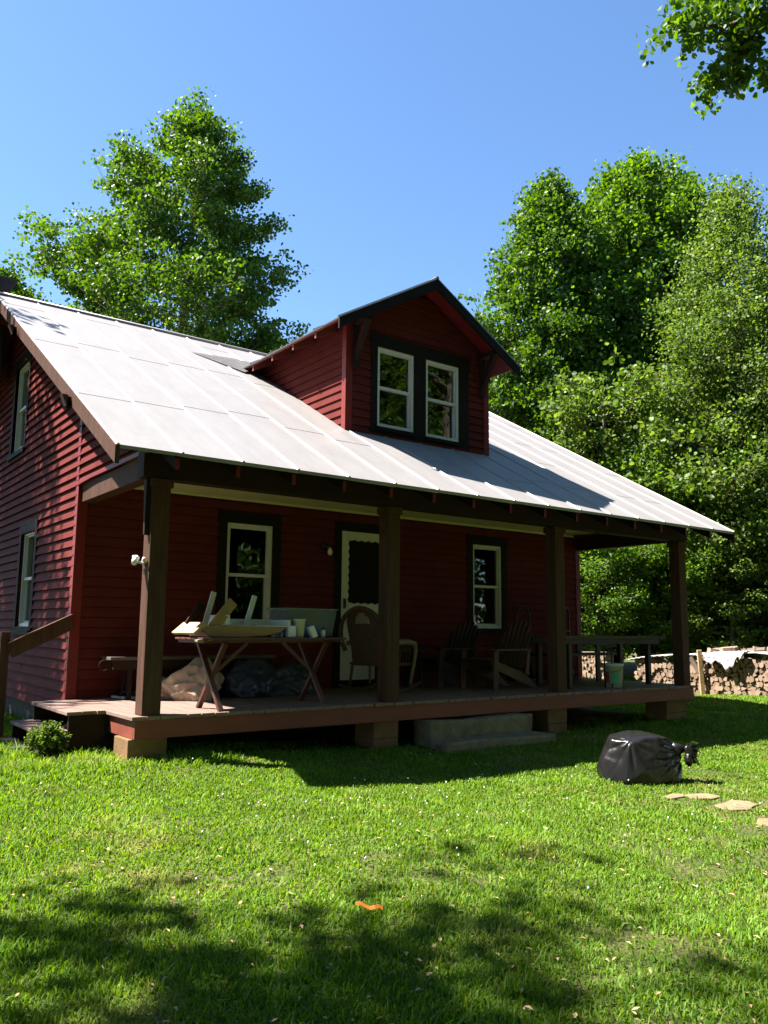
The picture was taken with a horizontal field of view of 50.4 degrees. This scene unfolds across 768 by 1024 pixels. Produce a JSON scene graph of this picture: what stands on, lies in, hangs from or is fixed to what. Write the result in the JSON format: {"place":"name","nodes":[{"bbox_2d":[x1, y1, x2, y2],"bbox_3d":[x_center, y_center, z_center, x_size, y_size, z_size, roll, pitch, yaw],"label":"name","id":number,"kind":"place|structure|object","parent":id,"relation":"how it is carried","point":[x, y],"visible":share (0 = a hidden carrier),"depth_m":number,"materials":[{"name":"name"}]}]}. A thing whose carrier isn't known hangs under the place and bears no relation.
{"place":"outdoors","nodes":[
{"label":"outdoors","id":0,"kind":"place"},
{"bbox_2d":[280,624,320,636],"bbox_3d":[-0.918,1.247,9.179,0.754,0.318,0.367,8,-11,-42],"label":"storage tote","id":1,"kind":"object","parent":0,"point":[282,633],"visible":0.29,"depth_m":9.07,"materials":[{"name":"plastic"}]},
{"bbox_2d":[300,633,331,637],"bbox_3d":[-0.779,1.355,8.972,0.476,0.053,0.138,7,-10,-36],"label":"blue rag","id":2,"kind":"object","parent":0,"point":[306,635],"visible":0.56,"depth_m":8.94,"materials":[{"name":"fabric"}]},
{"bbox_2d":[0,648,767,1023],"bbox_3d":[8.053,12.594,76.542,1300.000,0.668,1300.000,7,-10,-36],"label":"ground","id":3,"kind":"structure","parent":0,"point":[348,732],"depth_m":4.53,"materials":[{"name":"green plant"}]},
{"bbox_2d":[0,736,33,751],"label":"landing slab","id":4,"kind":"structure","parent":3,"relation":"on","point":[13,739],"depth_m":8.12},
{"bbox_2d":[24,720,71,757],"bbox_3d":[-3.117,2.100,7.571,0.411,0.349,0.397,7,-10,-36],"label":"leafy bush","id":5,"kind":"object","parent":3,"relation":"on","point":[46,736],"visible":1,"depth_m":7.50,"materials":[{"name":"green plant"}]},
{"bbox_2d":[0,86,310,353],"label":"poplar tree","id":6,"kind":"object","parent":3,"relation":"on","point":[212,260],"visible":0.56,"depth_m":25.48,"materials":[{"name":"green plant"}]},
{"bbox_2d":[0,276,734,760],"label":"farmhouse","id":7,"kind":"object","parent":3,"relation":"on","point":[292,480],"visible":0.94,"depth_m":10.74,"materials":[{"name":"red paint"}]},
{"bbox_2d":[6,350,32,461],"bbox_3d":[-5.384,-1.588,12.207,0.180,1.570,1.005,7,-10,-36],"label":"window","id":8,"kind":"structure","parent":7,"relation":"in","point":[22,401],"depth_m":12.43,"materials":[{"name":"white paint"}]},
{"bbox_2d":[10,517,40,633],"bbox_3d":[-4.781,0.875,10.999,0.180,1.525,0.975,7,-10,-36],"label":"window","id":9,"kind":"structure","parent":7,"relation":"in","point":[25,613],"depth_m":11.20,"materials":[{"name":"white paint"}]},
{"bbox_2d":[111,690,125,698],"bbox_3d":[-2.999,2.057,9.247,0.268,0.103,0.080,-5,-10,36],"label":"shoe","id":10,"kind":"object","parent":7,"relation":"on","point":[117,694],"visible":0.84,"depth_m":9.20,"materials":[{"name":"black plastic"}]},
{"bbox_2d":[131,689,135,698],"bbox_3d":[-2.848,2.062,9.273,0.080,0.103,0.268,4,-9,-25],"label":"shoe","id":11,"kind":"object","parent":7,"relation":"on","point":[133,694],"visible":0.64,"depth_m":9.16,"materials":[{"name":"black plastic"}]},
{"bbox_2d":[131,555,145,573],"bbox_3d":[-2.300,0.493,7.648,0.132,0.181,0.098,2,-8,-8],"label":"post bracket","id":12,"kind":"object","parent":7,"relation":"attached to","point":[135,559],"visible":1,"depth_m":7.63,"materials":[{"name":"white plastic"}]},
{"bbox_2d":[161,677,171,699],"bbox_3d":[-2.546,1.976,9.158,0.407,0.248,0.326,3,-9,-17],"label":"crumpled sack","id":13,"kind":"object","parent":7,"relation":"on","point":[164,696],"visible":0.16,"depth_m":9.08,"materials":[{"name":"fabric"}]},
{"bbox_2d":[98,654,275,699],"bbox_3d":[-2.303,1.928,9.582,2.179,0.471,0.300,7,-10,-36],"label":"long bench","id":14,"kind":"object","parent":7,"relation":"on","point":[126,665],"visible":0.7,"depth_m":9.21,"materials":[{"name":"brown wood"}]},
{"bbox_2d":[162,657,224,700],"bbox_3d":[-2.112,1.877,9.209,0.791,0.468,0.550,7,-10,-36],"label":"crumpled sack","id":15,"kind":"object","parent":7,"relation":"on","point":[187,682],"visible":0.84,"depth_m":9.02,"materials":[{"name":"beige fabric"}]},
{"bbox_2d":[220,658,276,697],"bbox_3d":[-1.589,1.966,9.735,0.550,0.451,0.723,-3,-9,24],"label":"plastic bag","id":16,"kind":"object","parent":7,"relation":"on","point":[253,678],"visible":0.98,"depth_m":9.52,"materials":[{"name":"black plastic"}]},
{"bbox_2d":[215,510,281,634],"bbox_3d":[-1.761,0.800,10.544,0.920,1.565,0.160,7,-10,-36],"label":"window","id":17,"kind":"structure","parent":7,"relation":"in","point":[245,542],"depth_m":10.60,"materials":[{"name":"white paint"}]},
{"bbox_2d":[175,637,345,711],"bbox_3d":[-1.272,1.676,8.558,0.503,0.713,1.901,-7,-11,44],"label":"picnic table","id":18,"kind":"object","parent":7,"relation":"on","point":[212,672],"visible":0.94,"depth_m":8.32,"materials":[{"name":"brown wood"}]},
{"bbox_2d":[172,591,290,636],"bbox_3d":[-1.548,1.059,8.447,1.169,0.463,0.465,8,-11,-40],"label":"upturned chair","id":19,"kind":"object","parent":18,"relation":"on","point":[220,623],"visible":1,"depth_m":8.28,"materials":[{"name":"beige wood"}]},
{"bbox_2d":[285,626,295,636],"bbox_3d":[-0.994,1.273,8.685,0.100,0.123,0.070,7,-10,-36],"label":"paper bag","id":20,"kind":"object","parent":18,"relation":"on","point":[290,631],"visible":1,"depth_m":8.65,"materials":[{"name":"white paper"}]},
{"bbox_2d":[293,619,305,636],"bbox_3d":[-0.912,1.250,8.781,0.140,0.197,0.138,7,-10,-36],"label":"tub","id":21,"kind":"object","parent":18,"relation":"on","point":[299,624],"visible":0.98,"depth_m":8.73,"materials":[{"name":"white plastic"}]},
{"bbox_2d":[307,625,317,637],"bbox_3d":[-0.777,1.299,8.826,0.114,0.143,0.060,7,-10,-36],"label":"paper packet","id":22,"kind":"object","parent":18,"relation":"on","point":[311,630],"visible":0.91,"depth_m":8.80},
{"bbox_2d":[321,627,324,636],"bbox_3d":[-0.670,1.323,8.965,0.054,0.111,0.053,7,-10,-36],"label":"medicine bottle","id":23,"kind":"object","parent":18,"relation":"on","point":[322,631],"visible":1,"depth_m":8.94,"materials":[{"name":"white plastic"}]},
{"bbox_2d":[271,662,317,695],"bbox_3d":[-1.197,2.043,10.045,0.833,0.394,0.469,7,-10,-36],"label":"plastic bag","id":24,"kind":"object","parent":7,"relation":"on","point":[291,679],"visible":0.7,"depth_m":9.89,"materials":[{"name":"black plastic"}]},
{"bbox_2d":[340,531,378,679],"bbox_3d":[-0.270,1.319,11.533,0.804,2.058,0.080,7,-10,-36],"label":"screen door","id":25,"kind":"structure","parent":7,"relation":"in","point":[360,551],"depth_m":11.53,"materials":[{"name":"white paint"}]},
{"bbox_2d":[338,606,420,691],"bbox_3d":[-0.045,1.769,10.561,0.777,1.072,1.085,-4,-10,31],"label":"wicker rocking chair","id":26,"kind":"object","parent":7,"relation":"on","point":[363,641],"visible":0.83,"depth_m":10.30,"materials":[{"name":"wicker"}]},
{"bbox_2d":[374,638,424,687],"bbox_3d":[0.209,2.099,11.344,0.600,0.680,0.400,7,-10,-36],"label":"chair","id":27,"kind":"object","parent":7,"relation":"on","point":[420,651],"visible":0.31,"depth_m":11.35,"materials":[{"name":"brown wood"}]},
{"bbox_2d":[404,621,484,688],"bbox_3d":[0.909,2.025,11.690,1.058,0.942,0.780,8,-11,-42],"label":"slatted chair","id":28,"kind":"object","parent":7,"relation":"on","point":[463,637],"visible":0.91,"depth_m":11.74,"materials":[{"name":"brown wood"}]},
{"bbox_2d":[466,535,507,634],"bbox_3d":[1.628,1.175,13.039,0.899,1.560,0.160,7,-10,-36],"label":"window","id":29,"kind":"structure","parent":7,"relation":"in","point":[484,554],"depth_m":13.09,"materials":[{"name":"white paint"}]},
{"bbox_2d":[460,621,537,690],"bbox_3d":[1.632,2.006,11.506,1.058,0.942,0.780,8,-11,-42],"label":"slatted chair","id":30,"kind":"object","parent":7,"relation":"on","point":[508,655],"visible":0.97,"depth_m":11.50,"materials":[{"name":"brown wood"}]},
{"bbox_2d":[506,606,535,681],"bbox_3d":[2.249,2.099,13.045,0.436,1.204,0.428,7,-10,-36],"label":"hand truck","id":31,"kind":"object","parent":7,"relation":"on","point":[531,675],"visible":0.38,"depth_m":13.09,"materials":[{"name":"black metal"}]},
{"bbox_2d":[530,644,616,683],"bbox_3d":[3.071,2.360,12.955,1.800,0.680,0.360,7,-10,-36],"label":"porch bench","id":32,"kind":"object","parent":7,"relation":"on","point":[597,653],"visible":0.33,"depth_m":13.25,"materials":[{"name":"brown wood"}]},
{"bbox_2d":[565,607,583,678],"bbox_3d":[3.066,2.180,13.550,0.428,1.204,0.436,-4,-9,28],"label":"hand truck","id":33,"kind":"object","parent":7,"relation":"on","point":[568,631],"visible":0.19,"depth_m":13.69,"materials":[{"name":"black metal"}]},
{"bbox_2d":[531,635,665,688],"bbox_3d":[3.276,2.244,12.329,2.430,0.735,0.796,7,-10,-37],"label":"work table","id":34,"kind":"object","parent":7,"relation":"on","point":[618,641],"visible":0.77,"depth_m":11.95,"materials":[{"name":"grey wood"}]},
{"bbox_2d":[602,663,623,687],"bbox_3d":[3.361,2.392,11.961,0.310,0.340,0.310,-3,-9,23],"label":"bucket","id":35,"kind":"object","parent":7,"relation":"on","point":[614,674],"visible":0.91,"depth_m":11.84,"materials":[{"name":"green plastic"}]},
{"bbox_2d":[355,901,382,909],"bbox_3d":[-0.073,1.877,3.888,0.140,0.028,0.028,-2,-8,14],"label":"tape strip","id":36,"kind":"object","parent":3,"relation":"on","point":[376,906],"visible":1,"depth_m":3.88,"materials":[{"name":"orange plastic"}]},
{"bbox_2d":[6,764,767,1023],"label":"dead leaves","id":37,"kind":"object","parent":3,"relation":"on","point":[418,988],"visible":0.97,"depth_m":3.63,"materials":[{"name":"brown plant"}]},
{"bbox_2d":[40,753,763,896],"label":"clover flowers","id":38,"kind":"object","parent":3,"relation":"on","point":[420,813],"visible":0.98,"depth_m":5.81,"materials":[{"name":"plant"}]},
{"bbox_2d":[413,712,531,747],"bbox_3d":[1.075,2.641,9.744,1.570,0.415,0.401,6,-10,-34],"label":"stone step","id":39,"kind":"object","parent":3,"relation":"on","point":[426,730],"visible":0.62,"depth_m":9.53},
{"bbox_2d":[430,731,555,752],"bbox_3d":[1.294,2.802,9.463,1.690,0.414,0.377,6,-10,-34],"label":"stone step","id":40,"kind":"object","parent":3,"relation":"on","point":[483,741],"visible":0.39,"depth_m":9.30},
{"bbox_2d":[455,166,650,574],"bbox_3d":[5.497,-3.394,27.985,8.407,17.605,6.800,-2,-9,17],"label":"poplar tree","id":41,"kind":"object","parent":3,"relation":"on","point":[551,249],"visible":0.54,"depth_m":26.92,"materials":[{"name":"green plant"}]},
{"bbox_2d":[580,554,601,620],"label":"understory tree","id":42,"kind":"object","parent":3,"relation":"on","point":[582,611],"visible":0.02,"depth_m":23.14,"materials":[{"name":"green plant"}]},
{"bbox_2d":[580,545,664,660],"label":"understory tree","id":43,"kind":"object","parent":3,"relation":"on","point":[625,597],"visible":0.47,"depth_m":21.64,"materials":[{"name":"green plant"}]},
{"bbox_2d":[582,435,664,657],"bbox_3d":[7.165,1.259,25.597,5.241,7.718,5.278,2,-8,-10],"label":"woodland tree","id":44,"kind":"object","parent":3,"relation":"on","point":[593,457],"visible":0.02,"depth_m":25.16,"materials":[{"name":"green plant"}]},
{"bbox_2d":[527,342,740,662],"bbox_3d":[6.921,0.304,24.702,8.936,9.402,7.240,-4,-9,29],"label":"understory tree","id":45,"kind":"object","parent":3,"relation":"on","point":[624,398],"visible":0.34,"depth_m":23.38,"materials":[{"name":"green plant"}]},
{"bbox_2d":[596,730,700,784],"bbox_3d":[2.538,2.337,7.813,0.985,0.443,0.536,1,-8,-1],"label":"rubbish bag","id":46,"kind":"object","parent":3,"relation":"on","point":[637,757],"visible":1,"depth_m":7.65,"materials":[{"name":"black plastic"}]},
{"bbox_2d":[540,142,763,658],"bbox_3d":[9.512,-3.768,28.871,7.950,18.682,8.123,7,-10,-36],"label":"poplar tree","id":47,"kind":"object","parent":3,"relation":"on","point":[645,207],"visible":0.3,"depth_m":27.69,"materials":[{"name":"green plant"}]},
{"bbox_2d":[605,331,716,425],"bbox_3d":[11.131,-0.556,29.136,8.513,12.449,8.453,8,-11,-41],"label":"woodland tree","id":48,"kind":"object","parent":3,"relation":"on","point":[661,362],"visible":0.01,"depth_m":28.62,"materials":[{"name":"green plant"}]},
{"bbox_2d":[600,489,733,662],"bbox_3d":[8.253,2.039,22.479,4.264,5.309,4.633,1,-8,-3],"label":"understory tree","id":49,"kind":"object","parent":3,"relation":"on","point":[652,614],"visible":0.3,"depth_m":21.67,"materials":[{"name":"green plant"}]},
{"bbox_2d":[664,793,683,799],"bbox_3d":[2.537,2.490,7.122,0.261,0.032,0.141,7,-10,-36],"label":"stepping stone","id":50,"kind":"object","parent":3,"relation":"on","point":[674,795],"visible":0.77,"depth_m":7.08,"materials":[{"name":"beige stone"}]},
{"bbox_2d":[592,421,762,658],"bbox_3d":[8.433,1.053,23.501,6.092,7.585,6.619,6,-10,-33],"label":"understory tree","id":51,"kind":"object","parent":3,"relation":"on","point":[635,468],"visible":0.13,"depth_m":22.00,"materials":[{"name":"green plant"}]},
{"bbox_2d":[630,485,729,660],"bbox_3d":[8.941,1.567,24.407,4.649,6.847,4.682,4,-9,-25],"label":"woodland tree","id":52,"kind":"object","parent":3,"relation":"on","point":[668,617],"visible":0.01,"depth_m":23.15,"materials":[{"name":"green plant"}]},
{"bbox_2d":[615,169,767,658],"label":"locust tree","id":53,"kind":"object","parent":3,"relation":"on","point":[731,231],"visible":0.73,"depth_m":21.88,"materials":[{"name":"green plant"}]},
{"bbox_2d":[630,332,767,657],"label":"understory tree","id":54,"kind":"object","parent":3,"relation":"on","point":[683,435],"visible":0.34,"depth_m":21.17,"materials":[{"name":"green plant"}]},
{"bbox_2d":[697,650,704,694],"bbox_3d":[6.537,3.335,16.812,0.127,0.973,0.085,-1,-8,8],"label":"pile post","id":55,"kind":"object","parent":3,"relation":"on","point":[701,672],"visible":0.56,"depth_m":16.78,"materials":[{"name":"brown wood"}]},
{"bbox_2d":[690,656,698,673],"bbox_3d":[6.463,3.183,16.953,0.050,0.358,0.283,5,-9,-29],"label":"leaning board","id":56,"kind":"object","parent":55,"relation":"on","point":[694,663],"visible":0.79,"depth_m":16.94,"materials":[{"name":"brown wood"}]},
{"bbox_2d":[636,0,767,120],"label":"overhanging tree","id":57,"kind":"object","parent":3,"relation":"on","point":[738,44],"visible":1,"depth_m":9.71,"materials":[{"name":"green plant"}]},
{"bbox_2d":[684,793,720,799],"bbox_3d":[2.783,2.497,7.129,0.318,0.032,0.214,2,-8,-13],"label":"stepping stone","id":58,"kind":"object","parent":3,"relation":"on","point":[702,796],"visible":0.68,"depth_m":7.11,"materials":[{"name":"beige stone"}]},
{"bbox_2d":[653,520,767,661],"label":"understory tree","id":59,"kind":"object","parent":3,"relation":"on","point":[735,614],"visible":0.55,"depth_m":20.86,"materials":[{"name":"green plant"}]},
{"bbox_2d":[673,306,759,400],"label":"woodland tree","id":60,"kind":"object","parent":3,"relation":"on","point":[699,356],"depth_m":26.79,"materials":[{"name":"green plant"}]},
{"bbox_2d":[668,408,766,648],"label":"woodland tree","id":61,"kind":"object","parent":3,"relation":"on","point":[701,463],"depth_m":23.19,"materials":[{"name":"green plant"}]},
{"bbox_2d":[678,304,767,442],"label":"woodland tree","id":62,"kind":"object","parent":3,"relation":"on","point":[731,392],"visible":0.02,"depth_m":23.57,"materials":[{"name":"green plant"}]},
{"bbox_2d":[693,404,767,657],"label":"woodland tree","id":63,"kind":"object","parent":3,"relation":"on","point":[762,579],"visible":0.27,"depth_m":20.91,"materials":[{"name":"green plant"}]},
{"bbox_2d":[714,800,758,810],"bbox_3d":[2.952,2.463,6.812,0.487,0.032,0.268,8,-11,-43],"label":"stepping stone","id":64,"kind":"object","parent":3,"relation":"on","point":[729,805],"visible":0.81,"depth_m":6.79,"materials":[{"name":"beige stone"}]},
{"bbox_2d":[712,405,767,647],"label":"understory tree","id":65,"kind":"object","parent":3,"relation":"on","point":[753,514],"visible":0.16,"depth_m":20.57,"materials":[{"name":"green plant"}]},
{"bbox_2d":[742,690,750,694],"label":"firewood log","id":66,"kind":"object","parent":3,"relation":"on","point":[744,692],"visible":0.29,"depth_m":16.12,"materials":[{"name":"brown wood"}]},
{"bbox_2d":[749,217,767,290],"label":"woodland tree","id":67,"kind":"object","parent":3,"relation":"on","point":[767,245],"visible":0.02,"depth_m":28.86,"materials":[{"name":"green plant"}]},
{"bbox_2d":[755,689,762,695],"bbox_3d":[7.449,3.549,15.980,0.400,0.141,0.128,6,-4,-30],"label":"firewood log","id":68,"kind":"object","parent":3,"relation":"on","point":[758,692],"visible":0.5,"depth_m":15.88,"materials":[{"name":"brown wood"}]},
{"bbox_2d":[756,818,767,826],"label":"stepping stone","id":69,"kind":"object","parent":3,"relation":"on","point":[763,820],"visible":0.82,"depth_m":6.24,"materials":[{"name":"beige stone"}]},
{"bbox_2d":[0,0,767,364],"label":"sky","id":70,"kind":"structure","parent":0,"point":[397,136],"materials":[{"name":"blue"}]},
{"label":"firewood log","id":71,"kind":"object","parent":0,"visible":0},
{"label":"firewood log","id":72,"kind":"object","parent":71,"relation":"on","visible":0},
{"bbox_2d":[667,662,672,668],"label":"firewood log","id":73,"kind":"object","parent":72,"relation":"on","point":[669,664],"visible":0.43,"depth_m":17.57,"materials":[{"name":"brown wood"}]},
{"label":"firewood log","id":74,"kind":"object","parent":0,"visible":0},
{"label":"firewood log","id":75,"kind":"object","parent":74,"relation":"on","visible":0},
{"bbox_2d":[653,662,666,669],"bbox_3d":[6.110,3.391,17.948,0.400,0.144,0.134,5,-20,-34],"label":"firewood log","id":76,"kind":"object","parent":75,"relation":"on","point":[655,666],"visible":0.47,"depth_m":17.84,"materials":[{"name":"brown wood"}]},
{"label":"firewood log","id":77,"kind":"object","parent":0,"visible":0},
{"bbox_2d":[651,658,665,663],"bbox_3d":[6.082,3.317,18.077,0.400,0.141,0.151,9,-51,-34],"label":"firewood log","id":78,"kind":"object","parent":77,"relation":"on","point":[655,660],"visible":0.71,"depth_m":18.00,"materials":[{"name":"brown wood"}]},
{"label":"stacked firewood","id":79,"kind":"object","parent":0,"visible":0},
{"bbox_2d":[738,651,767,654],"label":"cover sheet","id":80,"kind":"object","parent":79,"relation":"on","point":[764,652],"visible":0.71,"depth_m":15.94,"materials":[{"name":"plastic"}]},
{"bbox_2d":[703,650,754,671],"bbox_3d":[6.973,3.009,16.483,0.440,0.441,0.938,7,-10,-36],"label":"tarp","id":81,"kind":"object","parent":80,"relation":"on","point":[726,660],"visible":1,"depth_m":16.39,"materials":[{"name":"white plastic"}]},
{"bbox_2d":[707,648,719,652],"bbox_3d":[6.888,2.902,16.973,0.336,0.130,0.121,13,-38,-19],"label":"loose log","id":82,"kind":"object","parent":81,"relation":"on","point":[711,650],"visible":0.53,"depth_m":16.90,"materials":[{"name":"brown wood"}]},
{"bbox_2d":[719,646,737,651],"bbox_3d":[7.069,2.823,16.707,0.380,0.121,0.130,-1,10,-17],"label":"loose log","id":83,"kind":"object","parent":81,"relation":"on","point":[726,649],"visible":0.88,"depth_m":16.66,"materials":[{"name":"brown wood"}]},
{"bbox_2d":[746,647,766,651],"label":"loose log","id":84,"kind":"object","parent":80,"relation":"on","point":[760,649],"visible":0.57,"depth_m":16.22,"materials":[{"name":"brown wood"}]},
{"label":"firewood log","id":85,"kind":"object","parent":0,"visible":0},
{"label":"firewood log","id":86,"kind":"object","parent":85,"relation":"on","visible":0},
{"bbox_2d":[748,676,755,682],"bbox_3d":[7.365,3.311,16.126,0.400,0.143,0.133,8,11,-35],"label":"firewood log","id":87,"kind":"object","parent":86,"relation":"on","point":[751,679],"visible":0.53,"depth_m":16.01,"materials":[{"name":"brown wood"}]},
{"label":"firewood log","id":88,"kind":"object","parent":87,"relation":"on","visible":0},
{"bbox_2d":[752,667,759,672],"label":"firewood log","id":89,"kind":"object","parent":88,"relation":"on","point":[755,670],"visible":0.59,"depth_m":15.98,"materials":[{"name":"brown wood"}]},
{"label":"firewood log","id":90,"kind":"object","parent":89,"relation":"on","visible":0},
{"bbox_2d":[752,658,760,663],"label":"firewood log","id":91,"kind":"object","parent":90,"relation":"on","point":[754,660],"visible":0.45,"depth_m":16.02,"materials":[{"name":"brown wood"}]},
{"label":"firewood log","id":92,"kind":"object","parent":87,"relation":"on","visible":0},
{"bbox_2d":[746,668,752,674],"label":"firewood log","id":93,"kind":"object","parent":92,"relation":"on","point":[748,670],"visible":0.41,"depth_m":16.07,"materials":[{"name":"brown wood"}]},
{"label":"firewood log","id":94,"kind":"object","parent":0,"visible":0},
{"bbox_2d":[689,652,707,655],"bbox_3d":[6.633,3.039,17.347,0.638,0.115,0.597,7,-10,-36],"label":"cover sheet","id":95,"kind":"object","parent":94,"relation":"on","point":[693,654],"visible":0.38,"depth_m":17.12,"materials":[{"name":"plastic"}]},
{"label":"firewood log","id":96,"kind":"object","parent":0,"visible":0},
{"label":"firewood log","id":97,"kind":"object","parent":96,"relation":"on","visible":0},
{"bbox_2d":[737,658,751,663],"bbox_3d":[7.241,2.989,16.352,0.403,0.125,0.118,7,-10,-37],"label":"firewood log","id":98,"kind":"object","parent":97,"relation":"on","point":[741,661],"visible":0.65,"depth_m":16.24,"materials":[{"name":"brown wood"}]},
{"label":"firewood log","id":99,"kind":"object","parent":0,"visible":0},
{"bbox_2d":[628,654,672,659],"bbox_3d":[6.067,3.220,18.139,0.654,0.185,1.121,7,-10,-36],"label":"cover sheet","id":100,"kind":"object","parent":99,"relation":"on","point":[662,655],"visible":0.66,"depth_m":17.90,"materials":[{"name":"plastic"}]},
{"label":"firewood log","id":101,"kind":"object","parent":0,"visible":0},
{"label":"firewood log","id":102,"kind":"object","parent":101,"relation":"on","visible":0},
{"bbox_2d":[735,664,745,668],"bbox_3d":[7.210,3.095,16.407,0.400,0.122,0.093,3,13,-36],"label":"firewood log","id":103,"kind":"object","parent":102,"relation":"on","point":[737,666],"visible":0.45,"depth_m":16.28,"materials":[{"name":"brown wood"}]},
{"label":"firewood log","id":104,"kind":"object","parent":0,"visible":0},
{"label":"firewood log","id":105,"kind":"object","parent":104,"relation":"on","visible":0},
{"bbox_2d":[733,676,739,681],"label":"firewood log","id":106,"kind":"object","parent":105,"relation":"on","point":[736,679],"visible":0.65,"depth_m":16.28,"materials":[{"name":"brown wood"}]},
{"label":"firewood log","id":107,"kind":"object","parent":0,"visible":0},
{"bbox_2d":[723,676,732,680],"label":"firewood log","id":108,"kind":"object","parent":107,"relation":"on","point":[725,678],"visible":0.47,"depth_m":16.47,"materials":[{"name":"brown wood"}]},
{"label":"firewood log","id":109,"kind":"object","parent":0,"visible":0},
{"label":"firewood log","id":110,"kind":"object","parent":109,"relation":"on","visible":0},
{"bbox_2d":[713,663,719,669],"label":"firewood log","id":111,"kind":"object","parent":110,"relation":"on","point":[716,666],"visible":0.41,"depth_m":16.66,"materials":[{"name":"brown wood"}]}
]}

